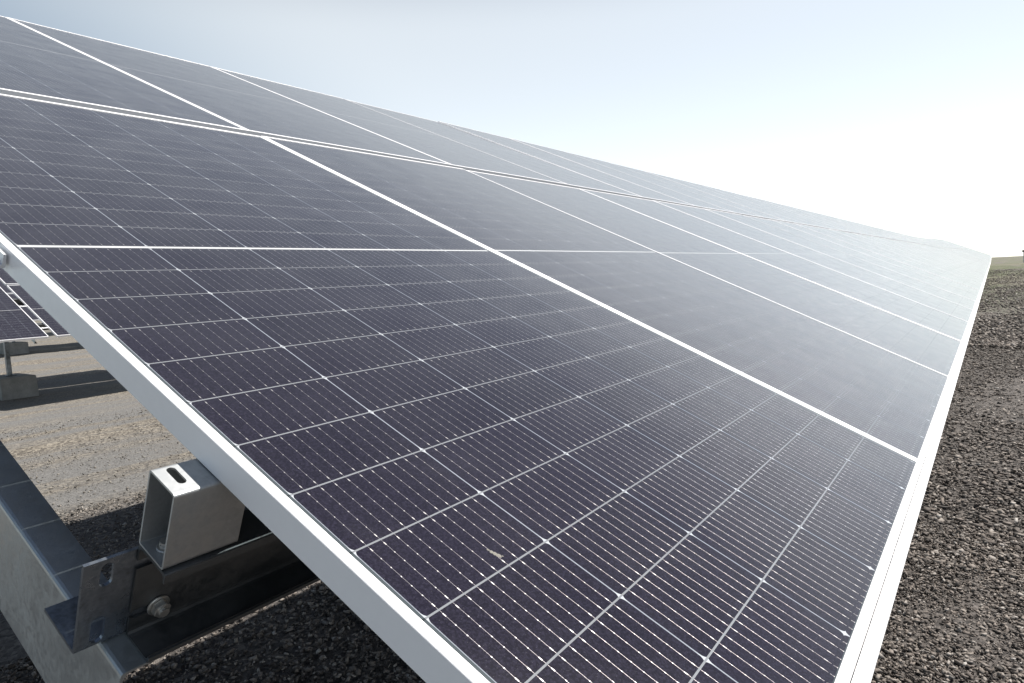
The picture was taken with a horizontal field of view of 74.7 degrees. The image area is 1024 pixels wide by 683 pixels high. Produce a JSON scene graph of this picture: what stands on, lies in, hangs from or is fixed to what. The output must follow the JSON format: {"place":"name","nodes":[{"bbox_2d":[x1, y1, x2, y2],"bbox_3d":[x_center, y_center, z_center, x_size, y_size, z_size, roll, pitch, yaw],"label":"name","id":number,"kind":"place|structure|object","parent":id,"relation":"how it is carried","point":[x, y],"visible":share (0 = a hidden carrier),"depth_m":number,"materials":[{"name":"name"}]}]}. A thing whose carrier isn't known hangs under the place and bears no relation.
{"place":"outdoors","nodes":[
{"label":"outdoors","id":0,"kind":"place"},
{"bbox_2d":[0,281,12,293],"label":"solar panel","id":1,"kind":"object","parent":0,"point":[5,288],"visible":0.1,"depth_m":24.39,"materials":[{"name":"black glass"}]},
{"bbox_2d":[0,256,1023,682],"bbox_3d":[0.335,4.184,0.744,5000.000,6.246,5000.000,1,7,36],"label":"ground","id":2,"kind":"structure","parent":0,"point":[78,382],"depth_m":5.97,"materials":[{"name":"grey gravel"}]},
{"bbox_2d":[0,341,29,354],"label":"concrete block","id":3,"kind":"structure","parent":2,"relation":"on","point":[17,347],"depth_m":23.86,"materials":[{"name":"grey concrete"}]},
{"bbox_3d":[-17.889,-0.561,24.005,0.180,1.195,0.180,1,7,36],"label":"support post","id":4,"kind":"object","parent":3,"relation":"on","visible":0},
{"bbox_2d":[8,294,39,320],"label":"solar panel","id":5,"kind":"object","parent":4,"relation":"on","point":[29,313],"visible":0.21,"depth_m":23.39,"materials":[{"name":"black glass"}]},
{"bbox_2d":[0,373,38,400],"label":"concrete block","id":6,"kind":"structure","parent":2,"relation":"on","point":[19,385],"depth_m":12.73,"materials":[{"name":"grey concrete"}]},
{"bbox_2d":[3,342,15,376],"bbox_3d":[-9.741,-0.003,12.913,0.180,1.343,0.180,1,7,36],"label":"support post","id":7,"kind":"object","parent":6,"relation":"on","point":[7,358],"visible":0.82,"depth_m":12.92,"materials":[{"name":"metal"}]},
{"bbox_2d":[872,236,985,275],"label":"solar panel","id":8,"kind":"object","parent":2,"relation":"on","point":[930,256],"visible":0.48,"depth_m":14.30,"materials":[{"name":"grey glass"}]},
{"bbox_2d":[879,237,985,274],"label":"solar panel","id":9,"kind":"object","parent":2,"relation":"on","point":[934,256],"visible":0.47,"depth_m":15.27,"materials":[{"name":"grey glass"}]},
{"bbox_2d":[904,241,987,269],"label":"solar panel","id":10,"kind":"object","parent":2,"relation":"on","point":[946,255],"visible":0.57,"depth_m":19.87,"materials":[{"name":"grey glass"}]},
{"bbox_2d":[910,242,986,268],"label":"solar panel","id":11,"kind":"object","parent":2,"relation":"on","point":[948,255],"visible":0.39,"depth_m":20.80,"materials":[{"name":"grey glass"}]},
{"bbox_2d":[914,243,987,268],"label":"solar panel","id":12,"kind":"object","parent":2,"relation":"on","point":[950,255],"visible":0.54,"depth_m":21.67,"materials":[{"name":"grey glass"}]},
{"bbox_2d":[916,243,986,267],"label":"solar panel","id":13,"kind":"object","parent":2,"relation":"on","point":[954,256],"visible":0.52,"depth_m":22.55,"materials":[{"name":"grey glass"}]},
{"bbox_2d":[920,244,988,267],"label":"solar panel","id":14,"kind":"object","parent":2,"relation":"on","point":[952,255],"visible":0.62,"depth_m":23.71,"materials":[{"name":"grey glass"}]},
{"bbox_2d":[922,244,986,266],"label":"solar panel","id":15,"kind":"object","parent":2,"relation":"on","point":[954,255],"visible":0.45,"depth_m":24.41,"materials":[{"name":"grey glass"}]},
{"bbox_2d":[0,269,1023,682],"bbox_3d":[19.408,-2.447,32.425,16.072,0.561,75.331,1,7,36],"label":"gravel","id":16,"kind":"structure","parent":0,"point":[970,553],"depth_m":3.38,"materials":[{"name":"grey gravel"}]},
{"bbox_2d":[885,238,986,273],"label":"solar panel","id":17,"kind":"object","parent":16,"relation":"on","point":[936,255],"visible":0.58,"depth_m":16.13,"materials":[{"name":"grey glass"}]},
{"bbox_2d":[902,241,987,270],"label":"solar panel","id":18,"kind":"object","parent":16,"relation":"on","point":[947,256],"visible":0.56,"depth_m":18.84,"materials":[{"name":"grey glass"}]},
{"bbox_2d":[0,0,1023,256],"label":"sky","id":19,"kind":"structure","parent":0,"point":[906,117],"materials":[{"name":"white"}]},
{"bbox_2d":[674,178,822,227],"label":"solar panel","id":20,"kind":"object","parent":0,"point":[759,206],"visible":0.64,"depth_m":10.77,"materials":[{"name":"grey glass"}]},
{"bbox_2d":[699,184,835,229],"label":"solar panel","id":21,"kind":"object","parent":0,"point":[780,211],"visible":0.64,"depth_m":11.70,"materials":[{"name":"grey glass"}]},
{"bbox_2d":[753,197,865,234],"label":"solar panel","id":22,"kind":"object","parent":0,"point":[812,217],"visible":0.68,"depth_m":14.48,"materials":[{"name":"grey glass"}]},
{"bbox_2d":[769,201,872,235],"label":"solar panel","id":23,"kind":"object","parent":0,"point":[824,219],"visible":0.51,"depth_m":15.42,"materials":[{"name":"grey glass"}]},
{"bbox_2d":[781,204,880,237],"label":"solar panel","id":24,"kind":"object","parent":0,"point":[834,221],"visible":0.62,"depth_m":16.27,"materials":[{"name":"grey glass"}]},
{"bbox_2d":[797,208,884,237],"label":"solar panel","id":25,"kind":"object","parent":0,"point":[843,223],"visible":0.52,"depth_m":17.27,"materials":[{"name":"grey glass"}]},
{"bbox_2d":[802,209,890,238],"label":"solar panel","id":26,"kind":"object","parent":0,"point":[847,224],"visible":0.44,"depth_m":18.19,"materials":[{"name":"grey glass"}]},
{"bbox_2d":[814,212,896,239],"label":"solar panel","id":27,"kind":"object","parent":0,"point":[860,227],"visible":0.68,"depth_m":19.05,"materials":[{"name":"grey glass"}]},
{"bbox_2d":[822,214,901,240],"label":"solar panel","id":28,"kind":"object","parent":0,"point":[862,227],"visible":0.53,"depth_m":20.09,"materials":[{"name":"grey glass"}]},
{"bbox_2d":[827,215,903,240],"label":"solar panel","id":29,"kind":"object","parent":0,"point":[866,228],"visible":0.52,"depth_m":20.99,"materials":[{"name":"grey glass"}]},
{"bbox_2d":[842,219,912,242],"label":"solar panel","id":30,"kind":"object","parent":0,"point":[876,230],"visible":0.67,"depth_m":22.57,"materials":[{"name":"grey glass"}]},
{"bbox_2d":[847,220,914,242],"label":"solar panel","id":31,"kind":"object","parent":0,"point":[881,231],"visible":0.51,"depth_m":23.83,"materials":[{"name":"grey glass"}]},
{"bbox_2d":[867,225,923,244],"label":"solar panel","id":32,"kind":"object","parent":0,"point":[896,235],"visible":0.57,"depth_m":26.39,"materials":[{"name":"grey glass"}]},
{"bbox_3d":[-9.963,-0.847,12.968,3.750,0.164,0.045,30,22,29],"label":"rafter beam","id":33,"kind":"object","parent":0,"visible":0},
{"bbox_2d":[13,298,23,304],"bbox_3d":[-8.978,-0.795,13.012,0.054,0.124,8.089,30,22,29],"label":"purlin","id":34,"kind":"object","parent":33,"relation":"attached to","point":[17,301],"depth_m":12.63,"materials":[{"name":"metal"}]},
{"bbox_2d":[36,323,48,329],"bbox_3d":[-8.144,-0.319,12.476,0.054,0.124,8.089,30,22,29],"label":"purlin","id":35,"kind":"object","parent":33,"relation":"attached to","point":[40,325],"depth_m":12.06,"materials":[{"name":"metal"}]},
{"bbox_2d":[0,287,48,341],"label":"solar panel","id":36,"kind":"object","parent":35,"relation":"on","point":[17,323],"visible":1,"depth_m":11.72,"materials":[{"name":"black glass"}]},
{"bbox_2d":[7,285,70,336],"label":"solar panel","id":37,"kind":"object","parent":35,"relation":"on","point":[38,310],"visible":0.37,"depth_m":12.33,"materials":[{"name":"black glass"}]},
{"bbox_3d":[-9.902,-1.324,13.607,0.054,0.124,8.089,30,22,29],"label":"purlin","id":38,"kind":"object","parent":33,"relation":"on","visible":0},
{"bbox_2d":[0,268,18,284],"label":"solar panel","id":39,"kind":"object","parent":38,"relation":"attached to","point":[6,278],"visible":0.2,"depth_m":13.08,"materials":[{"name":"black glass"}]},
{"bbox_3d":[-2.168,0.283,1.976,0.180,1.660,0.180,1,7,36],"label":"support post","id":40,"kind":"object","parent":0,"visible":0},
{"bbox_2d":[0,440,162,682],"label":"rafter beam","id":41,"kind":"structure","parent":40,"relation":"attached to","point":[44,557],"depth_m":0.82,"materials":[{"name":"grey metal"}]},
{"bbox_2d":[44,546,151,653],"bbox_3d":[-0.428,0.251,0.745,0.074,0.117,0.125,30,22,29],"label":"angle bracket","id":42,"kind":"object","parent":41,"relation":"attached to","point":[94,612],"visible":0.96,"depth_m":0.70,"materials":[{"name":"grey metal"}]},
{"bbox_2d":[126,509,320,662],"bbox_3d":[2.221,-0.188,4.342,0.054,0.124,9.000,30,22,29],"label":"purlin","id":43,"kind":"object","parent":41,"relation":"on","point":[258,565],"visible":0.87,"depth_m":0.78,"materials":[{"name":"metal"}]},
{"bbox_2d":[139,459,244,569],"bbox_3d":[-0.331,0.174,0.702,0.048,0.092,0.082,30,22,29],"label":"spacer tube","id":44,"kind":"object","parent":43,"relation":"on","point":[193,508],"visible":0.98,"depth_m":0.68,"materials":[{"name":"metal"}]},
{"bbox_2d":[0,94,922,682],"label":"solar panel","id":45,"kind":"object","parent":43,"relation":"attached to","point":[388,422],"visible":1,"depth_m":0.90,"materials":[{"name":"black glass"}]},
{"bbox_2d":[0,249,5,267],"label":"end clamp","id":46,"kind":"object","parent":45,"relation":"attached to","point":[2,259],"visible":1,"depth_m":0.94,"materials":[{"name":"metal"}]},
{"bbox_2d":[487,549,503,557],"bbox_3d":[-0.017,0.206,0.654,0.017,0.001,0.009,31,23,29],"label":"bird dropping","id":47,"kind":"object","parent":45,"relation":"attached to","point":[496,554],"visible":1,"depth_m":0.65,"materials":[{"name":"white"}]},
{"bbox_2d":[851,323,972,682],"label":"edge trim","id":48,"kind":"structure","parent":45,"relation":"attached to","point":[867,660],"depth_m":0.90,"materials":[{"name":"metal"}]},
{"bbox_2d":[261,136,951,462],"bbox_3d":[0.275,-0.293,2.323,2.248,0.035,1.136,30,22,29],"label":"solar panel","id":49,"kind":"object","parent":43,"relation":"attached to","point":[885,396],"visible":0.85,"depth_m":2.06,"materials":[{"name":"black glass"}]},
{"bbox_2d":[467,170,963,377],"bbox_3d":[0.932,-0.408,3.244,2.248,0.035,1.136,30,22,29],"label":"solar panel","id":50,"kind":"object","parent":43,"relation":"attached to","point":[921,345],"visible":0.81,"depth_m":3.08,"materials":[{"name":"black glass"}]},
{"bbox_2d":[703,208,976,309],"bbox_3d":[2.908,-0.762,6.002,2.248,0.035,1.136,30,22,29],"label":"solar panel","id":51,"kind":"object","parent":43,"relation":"attached to","point":[884,272],"visible":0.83,"depth_m":5.92,"materials":[{"name":"grey glass"}]},
{"bbox_2d":[744,215,978,301],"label":"solar panel","id":52,"kind":"object","parent":43,"relation":"attached to","point":[919,277],"visible":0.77,"depth_m":6.86,"materials":[{"name":"grey glass"}]},
{"bbox_2d":[770,219,980,294],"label":"solar panel","id":53,"kind":"object","parent":43,"relation":"attached to","point":[890,260],"visible":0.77,"depth_m":7.79,"materials":[{"name":"grey glass"}]},
{"bbox_2d":[971,291,981,323],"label":"edge trim","id":54,"kind":"structure","parent":53,"relation":"attached to","point":[974,315],"depth_m":5.08,"materials":[{"name":"metal"}]},
{"bbox_3d":[0.462,-1.193,5.473,0.054,0.124,9.000,30,22,29],"label":"purlin","id":55,"kind":"object","parent":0,"visible":0},
{"bbox_2d":[0,16,247,133],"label":"solar panel","id":56,"kind":"object","parent":55,"relation":"attached to","point":[34,64],"visible":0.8,"depth_m":2.39,"materials":[{"name":"black glass"}]},
{"bbox_2d":[7,17,451,166],"bbox_3d":[-1.489,-1.283,3.455,2.248,0.035,1.136,29,22,29],"label":"solar panel","id":57,"kind":"object","parent":55,"relation":"attached to","point":[252,109],"visible":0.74,"depth_m":3.27,"materials":[{"name":"black glass"}]},
{"bbox_2d":[210,66,567,186],"bbox_3d":[-0.831,-1.400,4.375,2.248,0.038,1.136,29,22,29],"label":"solar panel","id":58,"kind":"object","parent":55,"relation":"attached to","point":[455,154],"visible":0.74,"depth_m":4.23,"materials":[{"name":"black glass"}]},
{"bbox_2d":[349,100,642,198],"bbox_3d":[-0.173,-1.516,5.295,2.248,0.037,1.136,29,22,29],"label":"solar panel","id":59,"kind":"object","parent":55,"relation":"attached to","point":[570,178],"visible":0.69,"depth_m":5.18,"materials":[{"name":"black glass"}]},
{"bbox_2d":[438,121,695,206],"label":"solar panel","id":60,"kind":"object","parent":55,"relation":"attached to","point":[643,192],"visible":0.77,"depth_m":6.11,"materials":[{"name":"black glass"}]},
{"bbox_2d":[510,138,734,212],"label":"solar panel","id":61,"kind":"object","parent":55,"relation":"attached to","point":[697,203],"visible":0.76,"depth_m":7.05,"materials":[{"name":"black glass"}]},
{"bbox_2d":[567,152,764,217],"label":"solar panel","id":62,"kind":"object","parent":55,"relation":"attached to","point":[681,190],"visible":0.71,"depth_m":7.98,"materials":[{"name":"black glass"}]},
{"bbox_2d":[612,163,787,221],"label":"solar panel","id":63,"kind":"object","parent":55,"relation":"attached to","point":[742,207],"visible":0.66,"depth_m":8.91,"materials":[{"name":"black glass"}]},
{"bbox_3d":[2.020,0.249,4.723,0.180,0.815,0.180,1,7,36],"label":"support post","id":64,"kind":"object","parent":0,"visible":0},
{"bbox_2d":[578,188,969,341],"bbox_3d":[1.591,-0.526,4.163,2.248,0.035,1.136,30,22,29],"label":"solar panel","id":65,"kind":"object","parent":64,"relation":"on","point":[951,326],"visible":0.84,"depth_m":4.03,"materials":[{"name":"black glass"}]},
{"bbox_2d":[652,200,973,321],"bbox_3d":[2.250,-0.644,5.082,2.248,0.035,1.136,30,22,29],"label":"solar panel","id":66,"kind":"object","parent":64,"relation":"on","point":[899,288],"visible":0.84,"depth_m":4.98,"materials":[{"name":"black glass"}]},
{"bbox_3d":[4.683,-0.225,8.443,0.180,0.815,0.180,1,7,36],"label":"support post","id":67,"kind":"object","parent":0,"visible":0},
{"bbox_2d":[794,223,981,290],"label":"solar panel","id":68,"kind":"object","parent":67,"relation":"on","point":[938,273],"visible":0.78,"depth_m":8.70,"materials":[{"name":"black glass"}]},
{"bbox_3d":[3.038,-0.716,9.559,0.180,1.745,0.180,1,7,36],"label":"support post","id":69,"kind":"object","parent":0,"visible":0},
{"bbox_2d":[645,171,806,224],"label":"solar panel","id":70,"kind":"object","parent":69,"relation":"on","point":[789,220],"visible":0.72,"depth_m":9.82,"materials":[{"name":"black glass"}]},
{"label":"edge trim","id":71,"kind":"object","parent":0,"visible":0},
{"bbox_2d":[813,226,982,286],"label":"solar panel","id":72,"kind":"object","parent":71,"relation":"on","point":[908,259],"visible":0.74,"depth_m":9.67,"materials":[{"name":"black glass"}]},
{"bbox_2d":[830,229,983,283],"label":"solar panel","id":73,"kind":"object","parent":71,"relation":"on","point":[914,258],"visible":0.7,"depth_m":10.56,"materials":[{"name":"black glass"}]},
{"bbox_3d":[7.347,-0.700,12.164,0.180,0.815,0.180,1,7,36],"label":"support post","id":74,"kind":"object","parent":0,"visible":0},
{"bbox_2d":[846,232,983,280],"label":"solar panel","id":75,"kind":"object","parent":74,"relation":"on","point":[955,270],"visible":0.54,"depth_m":11.49,"materials":[{"name":"black glass"}]},
{"bbox_2d":[854,233,984,279],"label":"solar panel","id":76,"kind":"object","parent":74,"relation":"on","point":[920,256],"visible":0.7,"depth_m":12.41,"materials":[{"name":"black glass"}]},
{"bbox_3d":[5.702,-1.191,13.279,0.180,1.745,0.180,1,7,36],"label":"support post","id":77,"kind":"object","parent":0,"visible":0},
{"bbox_2d":[723,190,847,231],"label":"solar panel","id":78,"kind":"object","parent":77,"relation":"on","point":[789,212],"visible":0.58,"depth_m":12.63,"materials":[{"name":"black glass"}]},
{"bbox_2d":[739,194,857,233],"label":"solar panel","id":79,"kind":"object","parent":77,"relation":"on","point":[849,231],"visible":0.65,"depth_m":13.54,"materials":[{"name":"black glass"}]},
{"label":"edge trim","id":80,"kind":"object","parent":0,"visible":0},
{"bbox_2d":[865,235,985,277],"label":"solar panel","id":81,"kind":"object","parent":80,"relation":"on","point":[927,256],"visible":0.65,"depth_m":13.33,"materials":[{"name":"black glass"}]},
{"label":"edge trim","id":82,"kind":"object","parent":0,"visible":0},
{"bbox_2d":[891,239,986,272],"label":"solar panel","id":83,"kind":"object","parent":82,"relation":"on","point":[941,256],"visible":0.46,"depth_m":17.09,"materials":[{"name":"black glass"}]},
{"bbox_2d":[897,240,986,271],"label":"solar panel","id":84,"kind":"object","parent":82,"relation":"on","point":[941,255],"visible":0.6,"depth_m":17.97,"materials":[{"name":"black glass"}]}
]}

